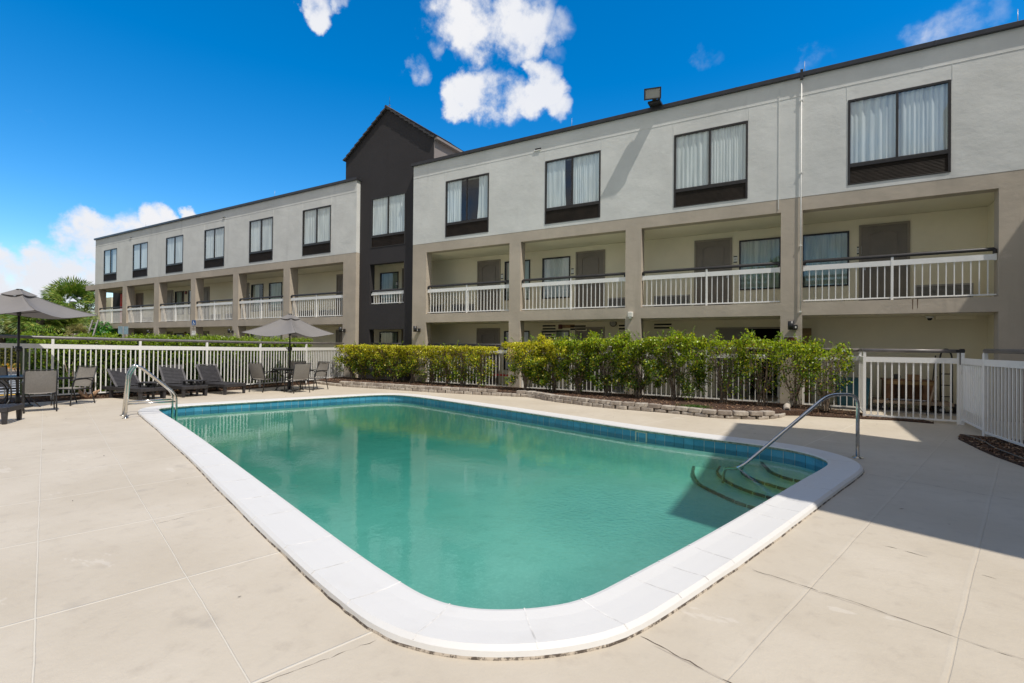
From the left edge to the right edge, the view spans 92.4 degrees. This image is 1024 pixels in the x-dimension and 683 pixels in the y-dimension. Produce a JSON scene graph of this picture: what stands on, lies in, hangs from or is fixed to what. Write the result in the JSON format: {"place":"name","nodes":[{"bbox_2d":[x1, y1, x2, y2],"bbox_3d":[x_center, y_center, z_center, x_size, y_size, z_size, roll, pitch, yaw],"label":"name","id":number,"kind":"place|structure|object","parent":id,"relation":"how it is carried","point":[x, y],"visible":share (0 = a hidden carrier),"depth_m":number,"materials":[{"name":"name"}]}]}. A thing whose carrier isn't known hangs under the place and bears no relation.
{"place":"outdoors","nodes":[
{"label":"outdoors","id":0,"kind":"place"},
{"bbox_2d":[0,371,19,394],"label":"parking lot","id":1,"kind":"structure","parent":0,"point":[13,381],"depth_m":15.59,"materials":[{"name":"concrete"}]},
{"bbox_2d":[0,348,16,367],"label":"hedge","id":2,"kind":"object","parent":1,"relation":"on","point":[8,355],"visible":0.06,"depth_m":23.60,"materials":[{"name":"green plant"}]},
{"bbox_2d":[0,314,45,334],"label":"tree","id":3,"kind":"object","parent":1,"relation":"on","point":[3,325],"visible":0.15,"depth_m":26.32,"materials":[{"name":"green plant"}]},
{"bbox_2d":[1,296,70,335],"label":"tree","id":4,"kind":"object","parent":1,"relation":"on","point":[39,327],"visible":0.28,"depth_m":25.53,"materials":[{"name":"green plant"}]},
{"bbox_2d":[41,305,93,339],"bbox_3d":[-24.550,-0.257,26.995,2.496,3.468,2.409,0,0,30],"label":"tree","id":5,"kind":"object","parent":1,"relation":"on","point":[76,321],"visible":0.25,"depth_m":26.74,"materials":[{"name":"green plant"}]},
{"bbox_2d":[62,323,89,340],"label":"bush","id":6,"kind":"object","parent":1,"relation":"on","point":[74,328],"visible":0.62,"depth_m":20.39,"materials":[{"name":"green plant"}]},
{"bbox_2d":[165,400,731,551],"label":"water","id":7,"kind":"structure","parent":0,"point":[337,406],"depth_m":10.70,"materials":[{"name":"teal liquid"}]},
{"bbox_2d":[0,384,1023,682],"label":"pool deck","id":8,"kind":"structure","parent":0,"point":[148,554],"depth_m":2.95,"materials":[{"name":"concrete"}]},
{"bbox_2d":[0,366,15,402],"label":"patio chair","id":9,"kind":"object","parent":8,"relation":"on","point":[3,370],"visible":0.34,"depth_m":10.97,"materials":[{"name":"black metal"}]},
{"bbox_2d":[0,403,23,424],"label":"sun lounger","id":10,"kind":"object","parent":8,"relation":"on","point":[5,409],"visible":1,"depth_m":8.41,"materials":[{"name":"black plastic"}]},
{"bbox_2d":[0,375,40,406],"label":"patio table","id":11,"kind":"object","parent":8,"relation":"on","point":[11,377],"visible":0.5,"depth_m":10.22,"materials":[{"name":"black metal"}]},
{"bbox_2d":[21,369,57,413],"bbox_3d":[-9.496,0.978,9.868,0.623,0.853,0.526,0,-1,43],"label":"patio chair","id":12,"kind":"object","parent":8,"relation":"on","point":[37,382],"visible":0.97,"depth_m":9.70,"materials":[{"name":"beige fabric"}]},
{"bbox_2d":[0,289,97,407],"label":"patio umbrella","id":13,"kind":"object","parent":8,"relation":"on","point":[19,302],"visible":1,"depth_m":10.40,"materials":[{"name":"grey fabric"}]},
{"bbox_2d":[50,366,97,405],"bbox_3d":[-9.816,0.983,11.013,0.526,0.853,0.624,1,0,7],"label":"patio chair","id":14,"kind":"object","parent":8,"relation":"on","point":[84,375],"visible":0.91,"depth_m":11.22,"materials":[{"name":"beige fabric"}]},
{"bbox_2d":[101,368,166,399],"bbox_3d":[-9.505,1.055,12.341,1.635,0.725,0.625,0,0,24],"label":"sun lounger","id":15,"kind":"object","parent":8,"relation":"on","point":[117,377],"visible":0.77,"depth_m":12.29,"materials":[{"name":"grey fabric"}]},
{"bbox_2d":[120,364,177,419],"bbox_3d":[-7.012,1.159,9.478,0.852,1.428,0.575,1,-1,-42],"label":"pool handrail","id":16,"kind":"object","parent":8,"relation":"on","point":[132,368],"visible":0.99,"depth_m":9.41,"materials":[{"name":"silver metal"}]},
{"bbox_2d":[136,381,165,398],"bbox_3d":[-9.036,1.216,12.272,0.480,0.410,0.400,1,0,0],"label":"side table","id":17,"kind":"object","parent":8,"relation":"on","point":[153,383],"visible":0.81,"depth_m":12.14,"materials":[{"name":"black plastic"}]},
{"bbox_2d":[0,381,315,403],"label":"planting bed","id":18,"kind":"object","parent":8,"relation":"on","point":[41,398],"visible":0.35,"depth_m":12.67,"materials":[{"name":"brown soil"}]},
{"bbox_2d":[78,387,99,397],"bbox_3d":[-10.397,1.260,12.063,0.385,0.295,0.343,1,0,-29],"label":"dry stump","id":19,"kind":"object","parent":18,"relation":"on","point":[85,395],"visible":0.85,"depth_m":12.04,"materials":[{"name":"brown wood"}]},
{"bbox_2d":[20,328,312,396],"bbox_3d":[-9.579,0.544,14.887,1.776,1.786,7.720,0,0,37],"label":"hedge","id":20,"kind":"object","parent":18,"relation":"on","point":[90,342],"visible":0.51,"depth_m":13.49,"materials":[{"name":"green plant"}]},
{"bbox_2d":[0,335,343,399],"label":"pool fence","id":21,"kind":"object","parent":18,"relation":"on","point":[52,346],"visible":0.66,"depth_m":13.46,"materials":[{"name":"white metal"}]},
{"bbox_2d":[155,365,207,397],"bbox_3d":[-8.883,1.034,13.133,1.635,0.789,0.625,0,0,31],"label":"sun lounger","id":22,"kind":"object","parent":8,"relation":"on","point":[172,377],"visible":0.82,"depth_m":13.17,"materials":[{"name":"grey fabric"}]},
{"bbox_2d":[181,380,207,395],"bbox_3d":[-8.410,1.227,12.983,0.480,0.410,0.400,1,0,0],"label":"side table","id":23,"kind":"object","parent":8,"relation":"on","point":[191,391],"visible":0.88,"depth_m":12.86,"materials":[{"name":"black plastic"}]},
{"bbox_2d":[189,364,245,394],"bbox_3d":[-8.291,1.044,13.822,1.635,0.789,0.625,0,0,27],"label":"sun lounger","id":24,"kind":"object","parent":8,"relation":"on","point":[210,375],"visible":0.83,"depth_m":13.83,"materials":[{"name":"black plastic"}]},
{"bbox_2d":[248,362,276,392],"bbox_3d":[-7.240,1.028,14.254,0.526,0.853,0.623,0,0,16],"label":"patio chair","id":25,"kind":"object","parent":8,"relation":"on","point":[257,371],"visible":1,"depth_m":14.03,"materials":[{"name":"grey fabric"}]},
{"bbox_2d":[271,367,303,391],"bbox_3d":[-6.630,1.132,14.613,1.000,0.674,1.000,0,0,30],"label":"patio table","id":26,"kind":"object","parent":8,"relation":"on","point":[287,369],"visible":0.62,"depth_m":14.42,"materials":[{"name":"black metal"}]},
{"bbox_2d":[242,314,333,390],"bbox_3d":[-6.622,0.313,14.618,1.802,2.294,1.803,0,0,14],"label":"patio umbrella","id":27,"kind":"object","parent":8,"relation":"on","point":[290,324],"visible":1,"depth_m":14.40,"materials":[{"name":"grey fabric"}]},
{"bbox_2d":[284,363,310,393],"bbox_3d":[-6.157,1.038,14.088,0.624,0.853,0.525,0,0,39],"label":"patio chair","id":28,"kind":"object","parent":8,"relation":"on","point":[301,372],"visible":1,"depth_m":13.94,"materials":[{"name":"beige fabric"}]},
{"bbox_2d":[302,361,329,390],"bbox_3d":[-5.990,1.045,14.999,0.526,0.853,0.624,0,0,28],"label":"patio chair","id":29,"kind":"object","parent":8,"relation":"on","point":[322,369],"visible":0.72,"depth_m":15.18,"materials":[{"name":"beige fabric"}]},
{"bbox_2d":[427,345,507,386],"bbox_3d":[-1.515,0.811,16.455,3.380,1.421,0.071,0,0,30],"label":"fence","id":30,"kind":"object","parent":8,"relation":"on","point":[502,351],"visible":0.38,"depth_m":16.00,"materials":[{"name":"white metal"}]},
{"bbox_2d":[137,393,863,660],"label":"swimming pool","id":31,"kind":"structure","parent":8,"relation":"in","point":[410,532],"depth_m":5.48,"materials":[{"name":"liquid"}]},
{"bbox_2d":[721,393,862,482],"bbox_3d":[3.664,1.283,6.303,1.747,1.250,0.445,1,0,6],"label":"pool handrail","id":32,"kind":"object","parent":31,"relation":"on","point":[784,431],"visible":1,"depth_m":6.30,"materials":[{"name":"silver metal"}]},
{"bbox_2d":[312,381,784,419],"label":"garden wall","id":33,"kind":"structure","parent":8,"relation":"on","point":[710,413],"depth_m":11.65,"materials":[{"name":"beige stone"}]},
{"bbox_2d":[309,377,810,416],"bbox_3d":[-0.534,1.464,14.212,15.700,0.096,2.560,0,0,30],"label":"planting bed","id":34,"kind":"object","parent":8,"relation":"on","point":[792,412],"visible":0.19,"depth_m":12.24,"materials":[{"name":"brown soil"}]},
{"bbox_2d":[333,343,370,378],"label":"shrub","id":35,"kind":"object","parent":34,"relation":"on","point":[341,358],"visible":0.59,"depth_m":18.11,"materials":[{"name":"green plant"}]},
{"bbox_2d":[346,341,376,379],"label":"shrub","id":36,"kind":"object","parent":34,"relation":"on","point":[364,367],"visible":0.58,"depth_m":17.76,"materials":[{"name":"green plant"}]},
{"bbox_2d":[360,341,394,380],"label":"shrub","id":37,"kind":"object","parent":34,"relation":"on","point":[373,349],"visible":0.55,"depth_m":17.38,"materials":[{"name":"green plant"}]},
{"bbox_2d":[374,344,410,381],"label":"shrub","id":38,"kind":"object","parent":34,"relation":"on","point":[393,355],"visible":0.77,"depth_m":17.01,"materials":[{"name":"green plant"}]},
{"bbox_2d":[394,342,432,382],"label":"shrub","id":39,"kind":"object","parent":34,"relation":"on","point":[411,368],"visible":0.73,"depth_m":16.61,"materials":[{"name":"green plant"}]},
{"bbox_2d":[411,341,448,383],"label":"shrub","id":40,"kind":"object","parent":34,"relation":"on","point":[424,354],"visible":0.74,"depth_m":16.21,"materials":[{"name":"green plant"}]},
{"bbox_2d":[426,343,467,384],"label":"shrub","id":41,"kind":"object","parent":34,"relation":"on","point":[445,360],"visible":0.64,"depth_m":15.83,"materials":[{"name":"green plant"}]},
{"bbox_2d":[444,341,482,385],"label":"shrub","id":42,"kind":"object","parent":34,"relation":"on","point":[462,372],"visible":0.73,"depth_m":15.54,"materials":[{"name":"green plant"}]},
{"bbox_2d":[459,344,498,386],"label":"shrub","id":43,"kind":"object","parent":34,"relation":"on","point":[479,350],"visible":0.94,"depth_m":15.19,"materials":[{"name":"green plant"}]},
{"bbox_2d":[501,336,556,390],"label":"shrub","id":44,"kind":"object","parent":34,"relation":"on","point":[519,349],"visible":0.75,"depth_m":14.12,"materials":[{"name":"green plant"}]},
{"bbox_2d":[526,333,579,391],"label":"shrub","id":45,"kind":"object","parent":34,"relation":"on","point":[553,358],"visible":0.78,"depth_m":13.71,"materials":[{"name":"green plant"}]},
{"bbox_2d":[521,346,623,393],"bbox_3d":[1.740,0.829,14.543,3.330,1.421,0.071,0,0,30],"label":"bay fence","id":46,"kind":"object","parent":34,"relation":"on","point":[570,389],"visible":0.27,"depth_m":14.51,"materials":[{"name":"white metal"}]},
{"bbox_2d":[551,333,602,393],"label":"shrub","id":47,"kind":"object","parent":34,"relation":"on","point":[580,370],"visible":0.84,"depth_m":13.28,"materials":[{"name":"green plant"}]},
{"bbox_2d":[583,330,633,395],"bbox_3d":[2.559,0.558,13.081,1.374,1.805,1.024,0,0,30],"label":"shrub","id":48,"kind":"object","parent":34,"relation":"on","point":[607,379],"visible":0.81,"depth_m":12.91,"materials":[{"name":"green plant"}]},
{"bbox_2d":[611,330,669,397],"bbox_3d":[3.301,0.579,12.654,1.479,1.775,1.172,0,0,30],"label":"shrub","id":49,"kind":"object","parent":34,"relation":"on","point":[635,354],"visible":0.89,"depth_m":12.50,"materials":[{"name":"green plant"}]},
{"bbox_2d":[643,327,708,400],"bbox_3d":[4.056,0.541,12.123,1.573,1.856,1.192,0,0,30],"label":"shrub","id":50,"kind":"object","parent":34,"relation":"on","point":[685,344],"visible":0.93,"depth_m":12.04,"materials":[{"name":"green plant"}]},
{"bbox_2d":[693,330,757,402],"bbox_3d":[5.040,0.598,11.596,1.396,1.754,1.080,0,0,30],"label":"shrub","id":51,"kind":"object","parent":34,"relation":"on","point":[724,384],"visible":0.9,"depth_m":11.50,"materials":[{"name":"green plant"}]},
{"bbox_2d":[734,328,789,405],"bbox_3d":[5.722,0.586,11.208,1.175,1.786,1.156,0,0,30],"label":"shrub","id":52,"kind":"object","parent":34,"relation":"on","point":[760,345],"visible":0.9,"depth_m":11.12,"materials":[{"name":"green plant"}]},
{"bbox_2d":[768,331,824,407],"bbox_3d":[6.263,0.627,10.863,1.136,1.711,1.139,0,0,30],"label":"shrub","id":53,"kind":"object","parent":34,"relation":"on","point":[792,347],"visible":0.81,"depth_m":10.74,"materials":[{"name":"green plant"}]},
{"bbox_2d":[642,346,779,402],"bbox_3d":[4.999,0.848,12.629,3.330,1.421,0.071,0,0,30],"label":"bay fence","id":54,"kind":"object","parent":8,"relation":"on","point":[772,401],"visible":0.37,"depth_m":12.44,"materials":[{"name":"white metal"}]},
{"bbox_2d":[802,348,861,411],"bbox_3d":[7.323,0.862,11.264,1.140,1.421,0.071,0,0,30],"label":"bay fence","id":55,"kind":"object","parent":8,"relation":"on","point":[803,388],"visible":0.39,"depth_m":11.16,"materials":[{"name":"white metal"}]},
{"bbox_2d":[858,348,864,412],"bbox_3d":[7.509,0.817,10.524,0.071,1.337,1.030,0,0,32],"label":"fence post","id":56,"kind":"object","parent":8,"relation":"on","point":[861,378],"visible":0.75,"depth_m":10.56,"materials":[{"name":"white metal"}]},
{"bbox_2d":[811,408,933,423],"bbox_3d":[7.409,1.549,10.261,2.000,0.026,1.330,0,0,30],"label":"planting bed","id":57,"kind":"object","parent":8,"relation":"on","point":[830,413],"visible":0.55,"depth_m":10.03,"materials":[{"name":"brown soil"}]},
{"bbox_2d":[792,337,855,410],"bbox_3d":[6.748,0.689,10.621,1.192,1.593,1.122,0,0,30],"label":"shrub","id":58,"kind":"object","parent":57,"relation":"on","point":[831,355],"visible":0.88,"depth_m":10.49,"materials":[{"name":"green plant"}]},
{"bbox_2d":[863,348,959,423],"bbox_3d":[7.852,0.857,9.687,1.510,1.421,0.076,0,0,30],"label":"pool fence","id":59,"kind":"object","parent":57,"relation":"on","point":[913,360],"visible":0.97,"depth_m":9.66,"materials":[{"name":"white metal"}]},
{"bbox_2d":[956,349,982,435],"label":"gate","id":60,"kind":"structure","parent":8,"relation":"on","point":[971,391],"depth_m":8.72,"materials":[{"name":"white metal"}]},
{"bbox_2d":[957,434,1023,466],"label":"planting bed","id":61,"kind":"object","parent":8,"relation":"on","point":[975,445],"visible":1,"depth_m":7.01,"materials":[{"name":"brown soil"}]},
{"bbox_2d":[983,349,1023,446],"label":"pool fence","id":62,"kind":"object","parent":61,"relation":"on","point":[996,365],"visible":0.98,"depth_m":7.50,"materials":[{"name":"white metal"}]},
{"bbox_2d":[835,377,869,408],"bbox_3d":[8.102,1.212,11.696,0.700,0.700,0.560,0,0,30],"label":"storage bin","id":63,"kind":"object","parent":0,"point":[849,398],"visible":0.38,"depth_m":11.52,"materials":[{"name":"teal plastic"}]},
{"label":"ground","id":64,"kind":"structure","parent":0,"visible":0},
{"bbox_2d":[37,276,94,313],"bbox_3d":[-29.571,-1.511,32.963,3.382,5.950,3.581,0,0,30],"label":"tree","id":65,"kind":"object","parent":64,"relation":"on","point":[76,291],"visible":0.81,"depth_m":32.57,"materials":[{"name":"green plant"}]},
{"bbox_2d":[69,306,99,330],"bbox_3d":[-25.701,-0.343,29.025,2.153,3.642,2.104,0,0,30],"label":"palm tree","id":66,"kind":"object","parent":64,"relation":"on","point":[94,318],"visible":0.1,"depth_m":29.14,"materials":[{"name":"green plant"}]},
{"bbox_2d":[81,318,121,340],"bbox_3d":[-25.584,-0.046,30.080,3.215,3.076,4.207,1,0,-18],"label":"tree","id":67,"kind":"object","parent":64,"relation":"on","point":[101,330],"visible":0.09,"depth_m":29.25,"materials":[{"name":"green plant"}]},
{"bbox_2d":[86,20,1023,422],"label":"hotel building","id":68,"kind":"structure","parent":64,"relation":"on","point":[908,162],"depth_m":13.51,"materials":[{"name":"white paint"}]},
{"bbox_2d":[103,248,116,281],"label":"window","id":69,"kind":"structure","parent":68,"relation":"in","point":[109,275],"depth_m":29.89,"materials":[{"name":"white glass"}]},
{"bbox_2d":[135,293,143,322],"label":"door","id":70,"kind":"structure","parent":68,"relation":"in","point":[139,299],"depth_m":31.27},
{"bbox_2d":[132,242,147,277],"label":"window","id":71,"kind":"structure","parent":68,"relation":"in","point":[140,251],"depth_m":27.97,"materials":[{"name":"white glass"}]},
{"bbox_2d":[167,290,173,321],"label":"door","id":72,"kind":"structure","parent":68,"relation":"in","point":[170,293],"depth_m":29.23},
{"bbox_2d":[166,235,182,272],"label":"window","id":73,"kind":"structure","parent":68,"relation":"in","point":[174,245],"depth_m":26.04,"materials":[{"name":"brown metal"}]},
{"bbox_2d":[174,291,183,314],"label":"window","id":74,"kind":"structure","parent":68,"relation":"in","point":[178,294],"depth_m":28.89,"materials":[{"name":"grey glass"}]},
{"bbox_2d":[203,287,209,320],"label":"door","id":75,"kind":"structure","parent":68,"relation":"in","point":[206,289],"depth_m":27.27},
{"bbox_2d":[204,226,224,268],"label":"window","id":76,"kind":"structure","parent":68,"relation":"in","point":[213,238],"depth_m":24.11,"materials":[{"name":"brown metal"}]},
{"bbox_2d":[251,284,263,311],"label":"window","id":77,"kind":"structure","parent":68,"relation":"in","point":[254,288],"depth_m":25.10,"materials":[{"name":"glass"}]},
{"bbox_2d":[249,217,272,262],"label":"window","id":78,"kind":"structure","parent":68,"relation":"in","point":[260,230],"depth_m":22.18,"materials":[{"name":"brown metal"}]},
{"bbox_2d":[269,282,281,310],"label":"window","id":79,"kind":"structure","parent":68,"relation":"in","point":[275,289],"depth_m":24.22,"materials":[{"name":"grey glass"}]},
{"bbox_2d":[302,205,330,255],"bbox_3d":[-8.051,-4.560,20.264,1.766,1.923,0.082,0,0,30],"label":"window","id":80,"kind":"structure","parent":68,"relation":"in","point":[316,227],"depth_m":20.26,"materials":[{"name":"brown metal"}]},
{"bbox_2d":[336,330,341,374],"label":"door","id":81,"kind":"structure","parent":68,"relation":"in","point":[338,334],"depth_m":21.80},
{"bbox_2d":[336,274,342,316],"bbox_3d":[-7.403,-1.982,21.636,1.000,2.000,0.031,0,0,30],"label":"door","id":82,"kind":"structure","parent":68,"relation":"in","point":[339,277],"depth_m":21.78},
{"bbox_2d":[371,192,405,247],"bbox_3d":[-4.651,-4.539,18.476,1.766,1.923,0.082,0,0,30],"label":"window","id":83,"kind":"structure","parent":68,"relation":"in","point":[388,213],"depth_m":18.47,"materials":[{"name":"brown metal"}]},
{"bbox_2d":[379,332,397,362],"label":"window","id":84,"kind":"structure","parent":68,"relation":"in","point":[387,337],"depth_m":20.34,"materials":[{"name":"black metal"}]},
{"bbox_2d":[380,272,398,303],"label":"window","id":85,"kind":"structure","parent":68,"relation":"in","point":[389,279],"depth_m":20.39,"materials":[{"name":"grey glass"}]},
{"bbox_2d":[445,173,488,236],"bbox_3d":[-1.498,-4.522,16.392,1.766,1.923,0.082,0,0,30],"label":"window","id":86,"kind":"structure","parent":68,"relation":"in","point":[454,226],"depth_m":16.42,"materials":[{"name":"brown metal"}]},
{"bbox_2d":[476,328,499,383],"bbox_3d":[-0.882,0.515,17.756,1.000,2.000,0.067,0,0,30],"label":"door","id":87,"kind":"structure","parent":68,"relation":"in","point":[483,335],"depth_m":17.71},
{"bbox_2d":[477,259,500,311],"bbox_3d":[-0.859,-1.944,17.772,1.000,2.000,0.067,0,0,30],"label":"door","id":88,"kind":"structure","parent":68,"relation":"in","point":[488,270],"depth_m":17.79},
{"bbox_2d":[504,331,529,369],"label":"window","id":89,"kind":"structure","parent":68,"relation":"in","point":[506,333],"depth_m":17.40,"materials":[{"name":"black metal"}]},
{"bbox_2d":[504,260,529,300],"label":"window","id":90,"kind":"structure","parent":68,"relation":"in","point":[527,262],"depth_m":17.12,"materials":[{"name":"grey glass"}]},
{"bbox_2d":[541,331,569,370],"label":"window","id":91,"kind":"structure","parent":68,"relation":"in","point":[558,333],"depth_m":16.42,"materials":[{"name":"black metal"}]},
{"bbox_2d":[542,256,569,298],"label":"window","id":92,"kind":"structure","parent":68,"relation":"in","point":[554,266],"depth_m":16.50,"materials":[{"name":"grey glass"}]},
{"bbox_2d":[545,150,600,223],"bbox_3d":[1.779,-4.503,14.468,1.766,1.923,0.082,0,0,30],"label":"window","id":93,"kind":"structure","parent":68,"relation":"in","point":[586,167],"depth_m":14.43,"materials":[{"name":"brown metal"}]},
{"bbox_2d":[575,327,604,389],"bbox_3d":[2.490,0.535,15.797,1.000,2.000,0.031,0,0,30],"label":"door","id":94,"kind":"structure","parent":68,"relation":"in","point":[584,334],"depth_m":15.79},
{"bbox_2d":[575,249,604,308],"bbox_3d":[2.504,-1.925,15.798,1.000,2.000,0.067,0,0,30],"label":"door","id":95,"kind":"structure","parent":68,"relation":"in","point":[587,262],"depth_m":15.82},
{"bbox_2d":[644,87,662,106],"bbox_3d":[3.787,-6.489,13.020,0.467,0.356,0.587,0,0,30],"label":"floodlight","id":96,"kind":"object","parent":68,"relation":"on","point":[653,94],"visible":0.95,"depth_m":12.87,"materials":[{"name":"black metal"}]},
{"bbox_2d":[674,120,747,207],"bbox_3d":[5.056,-4.484,12.544,1.766,1.923,0.082,0,0,30],"label":"window","id":97,"kind":"structure","parent":68,"relation":"in","point":[711,164],"depth_m":12.52,"materials":[{"name":"brown metal"}]},
{"bbox_2d":[694,237,731,305],"bbox_3d":[5.695,-1.907,13.924,1.000,2.000,0.067,0,0,30],"label":"door","id":98,"kind":"structure","parent":68,"relation":"in","point":[711,252],"depth_m":13.93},
{"bbox_2d":[717,329,747,397],"bbox_3d":[6.136,0.601,13.659,0.794,1.910,0.022,0,0,30],"label":"door","id":99,"kind":"structure","parent":68,"relation":"in","point":[727,334],"depth_m":13.64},
{"bbox_2d":[739,237,780,289],"bbox_3d":[6.753,-2.102,13.374,1.020,1.375,0.119,0,0,30],"label":"window","id":100,"kind":"structure","parent":68,"relation":"in","point":[765,250],"depth_m":13.41,"materials":[{"name":"black glass"}]},
{"bbox_2d":[799,69,802,313],"bbox_3d":[6.748,-3.493,11.457,0.060,5.720,0.078,0,0,30],"label":"downpipe","id":101,"kind":"object","parent":68,"relation":"attached to","point":[801,100],"visible":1,"depth_m":11.46,"materials":[{"name":"grey metal"}]},
{"bbox_2d":[802,328,810,401],"bbox_3d":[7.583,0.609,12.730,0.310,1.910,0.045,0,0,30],"label":"door","id":102,"kind":"structure","parent":68,"relation":"in","point":[806,332],"depth_m":12.68,"materials":[{"name":"wood"}]},
{"bbox_2d":[802,231,848,287],"bbox_3d":[8.046,-2.095,12.614,1.020,1.375,0.118,0,0,30],"label":"window","id":103,"kind":"structure","parent":68,"relation":"in","point":[831,244],"depth_m":12.62,"materials":[{"name":"black glass"}]},
{"bbox_2d":[859,221,909,300],"bbox_3d":[9.058,-1.887,11.949,1.000,2.000,0.067,0,0,30],"label":"door","id":104,"kind":"structure","parent":68,"relation":"in","point":[892,237],"depth_m":11.97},
{"bbox_2d":[848,80,950,184],"bbox_3d":[8.332,-4.465,10.619,1.766,1.923,0.082,0,0,30],"label":"window","id":105,"kind":"structure","parent":68,"relation":"in","point":[903,133],"depth_m":10.58,"materials":[{"name":"brown metal"}]},
{"bbox_2d":[872,397,953,412],"bbox_3d":[9.031,1.449,11.147,1.400,0.232,0.700,0,0,30],"label":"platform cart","id":106,"kind":"object","parent":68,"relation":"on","point":[909,401],"visible":0.74,"depth_m":10.94,"materials":[{"name":"brown wood"}]},
{"bbox_2d":[880,378,933,401],"bbox_3d":[9.017,1.096,11.218,0.900,0.470,0.560,0,0,30],"label":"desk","id":107,"kind":"object","parent":106,"relation":"on","point":[909,388],"visible":0.59,"depth_m":11.18,"materials":[{"name":"brown wood"}]},
{"bbox_2d":[936,348,956,412],"bbox_3d":[9.623,0.863,10.865,0.340,1.417,0.320,0,0,30],"label":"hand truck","id":108,"kind":"object","parent":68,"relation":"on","point":[954,408],"visible":0.54,"depth_m":10.89,"materials":[{"name":"black metal"}]},
{"bbox_2d":[926,315,976,319],"bbox_3d":[9.900,-0.533,11.082,0.875,0.100,0.175,0,0,30],"label":"security camera","id":109,"kind":"object","parent":68,"relation":"attached to","point":[953,317],"visible":0.98,"depth_m":11.04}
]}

